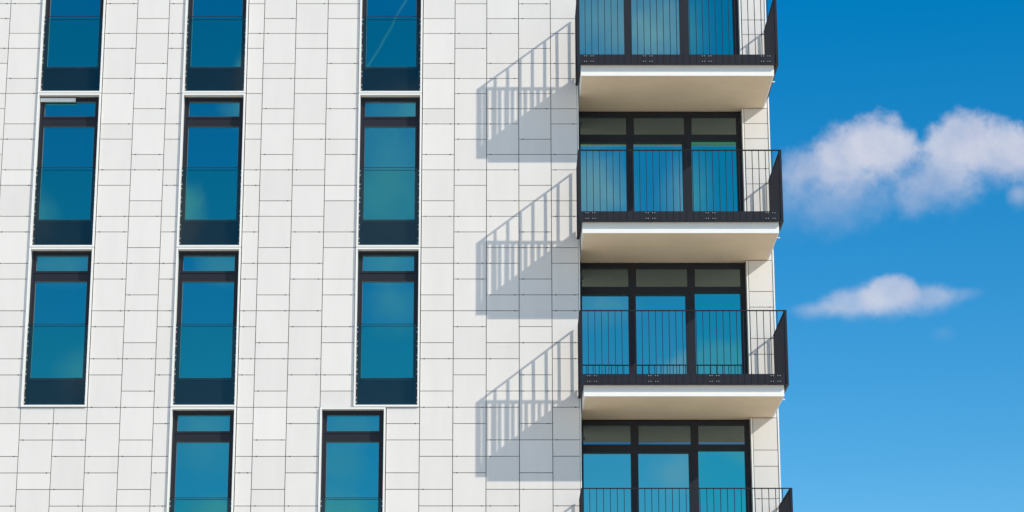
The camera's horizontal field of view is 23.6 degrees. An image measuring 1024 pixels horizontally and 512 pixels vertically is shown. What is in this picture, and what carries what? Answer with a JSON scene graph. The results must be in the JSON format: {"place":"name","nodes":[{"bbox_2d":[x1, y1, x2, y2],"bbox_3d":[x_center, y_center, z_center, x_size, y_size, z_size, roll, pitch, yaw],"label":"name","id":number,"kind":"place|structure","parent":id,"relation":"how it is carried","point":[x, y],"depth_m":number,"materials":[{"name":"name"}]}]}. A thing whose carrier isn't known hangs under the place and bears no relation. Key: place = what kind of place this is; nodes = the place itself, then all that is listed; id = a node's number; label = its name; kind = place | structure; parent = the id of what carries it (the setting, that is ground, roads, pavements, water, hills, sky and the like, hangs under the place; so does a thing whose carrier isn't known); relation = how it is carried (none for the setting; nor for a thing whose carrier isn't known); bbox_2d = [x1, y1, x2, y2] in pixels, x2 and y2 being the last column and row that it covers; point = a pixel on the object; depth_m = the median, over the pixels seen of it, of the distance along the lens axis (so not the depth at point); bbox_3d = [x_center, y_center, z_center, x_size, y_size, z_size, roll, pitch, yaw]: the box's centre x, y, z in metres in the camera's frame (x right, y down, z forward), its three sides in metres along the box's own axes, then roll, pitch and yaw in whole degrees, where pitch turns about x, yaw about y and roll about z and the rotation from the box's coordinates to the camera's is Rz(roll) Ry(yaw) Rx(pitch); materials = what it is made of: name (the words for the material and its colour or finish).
{"place":"outdoors","nodes":[
{"label":"outdoors","id":0,"kind":"place"},
{"bbox_2d":[0,0,792,511],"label":"apartment building","id":1,"kind":"structure","parent":0,"point":[386,254],"depth_m":45.13,"materials":[{"name":"grey tile"}]},
{"bbox_2d":[21,247,94,407],"bbox_3d":[-8.273,1.310,44.730,1.186,2.988,0.223,0,-16,0],"label":"window","id":2,"kind":"structure","parent":1,"relation":"in","point":[58,319],"depth_m":44.78,"materials":[{"name":"blue glass"}]},
{"bbox_2d":[29,93,101,247],"bbox_3d":[-8.276,-1.578,45.545,1.186,2.988,0.223,0,-16,0],"label":"window","id":3,"kind":"structure","parent":1,"relation":"in","point":[68,125],"depth_m":45.59,"materials":[{"name":"blue glass"}]},
{"bbox_2d":[38,0,106,93],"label":"window","id":4,"kind":"structure","parent":1,"relation":"in","point":[72,44],"depth_m":46.27,"materials":[{"name":"blue glass"}]},
{"bbox_2d":[166,407,236,511],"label":"window","id":5,"kind":"structure","parent":1,"relation":"in","point":[202,440],"depth_m":44.13,"materials":[{"name":"blue glass"}]},
{"bbox_2d":[170,247,241,407],"bbox_3d":[-5.573,1.309,44.741,1.186,2.988,0.223,0,-16,0],"label":"window","id":6,"kind":"structure","parent":1,"relation":"in","point":[205,352],"depth_m":44.80,"materials":[{"name":"blue glass"}]},
{"bbox_2d":[176,93,245,248],"bbox_3d":[-5.576,-1.578,45.556,1.186,2.988,0.223,0,-16,0],"label":"window","id":7,"kind":"structure","parent":1,"relation":"in","point":[212,139],"depth_m":45.62,"materials":[{"name":"blue glass"}]},
{"bbox_2d":[182,0,248,92],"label":"window","id":8,"kind":"structure","parent":1,"relation":"in","point":[215,58],"depth_m":46.28,"materials":[{"name":"blue glass"}]},
{"bbox_2d":[318,407,385,511],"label":"window","id":9,"kind":"structure","parent":1,"relation":"in","point":[352,444],"depth_m":44.14,"materials":[{"name":"blue glass"}]},
{"bbox_2d":[353,247,420,408],"bbox_3d":[-2.273,1.309,44.754,1.186,2.988,0.223,0,-16,0],"label":"window","id":10,"kind":"structure","parent":1,"relation":"in","point":[388,279],"depth_m":44.81,"materials":[{"name":"blue glass"}]},
{"bbox_2d":[356,93,421,246],"bbox_3d":[-2.276,-1.578,45.569,1.186,2.988,0.223,0,-16,0],"label":"window","id":11,"kind":"structure","parent":1,"relation":"in","point":[389,164],"depth_m":45.63,"materials":[{"name":"blue glass"}]},
{"bbox_2d":[359,0,422,92],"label":"window","id":12,"kind":"structure","parent":1,"relation":"in","point":[391,31],"depth_m":46.29,"materials":[{"name":"blue glass"}]},
{"bbox_2d":[578,0,741,87],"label":"balcony window","id":13,"kind":"structure","parent":1,"relation":"in","point":[584,5],"depth_m":47.31,"materials":[{"name":"blue glass"}]},
{"bbox_2d":[578,109,745,233],"bbox_3d":[2.826,-1.478,46.387,3.152,2.664,0.313,0,-16,0],"label":"balcony window","id":14,"kind":"structure","parent":1,"relation":"in","point":[598,130],"depth_m":46.57,"materials":[{"name":"blue glass"}]},
{"bbox_2d":[580,261,750,396],"bbox_3d":[2.829,1.410,45.572,3.152,2.664,0.313,0,-16,0],"label":"balcony window","id":15,"kind":"structure","parent":1,"relation":"in","point":[603,286],"depth_m":45.74,"materials":[{"name":"blue glass"}]},
{"bbox_2d":[581,418,754,511],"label":"balcony window","id":16,"kind":"structure","parent":1,"relation":"in","point":[615,453],"depth_m":44.99,"materials":[{"name":"blue glass"}]},
{"bbox_2d":[766,0,1023,511],"label":"sky","id":17,"kind":"structure","parent":0,"point":[897,126],"materials":[{"name":"blue"}]}
]}

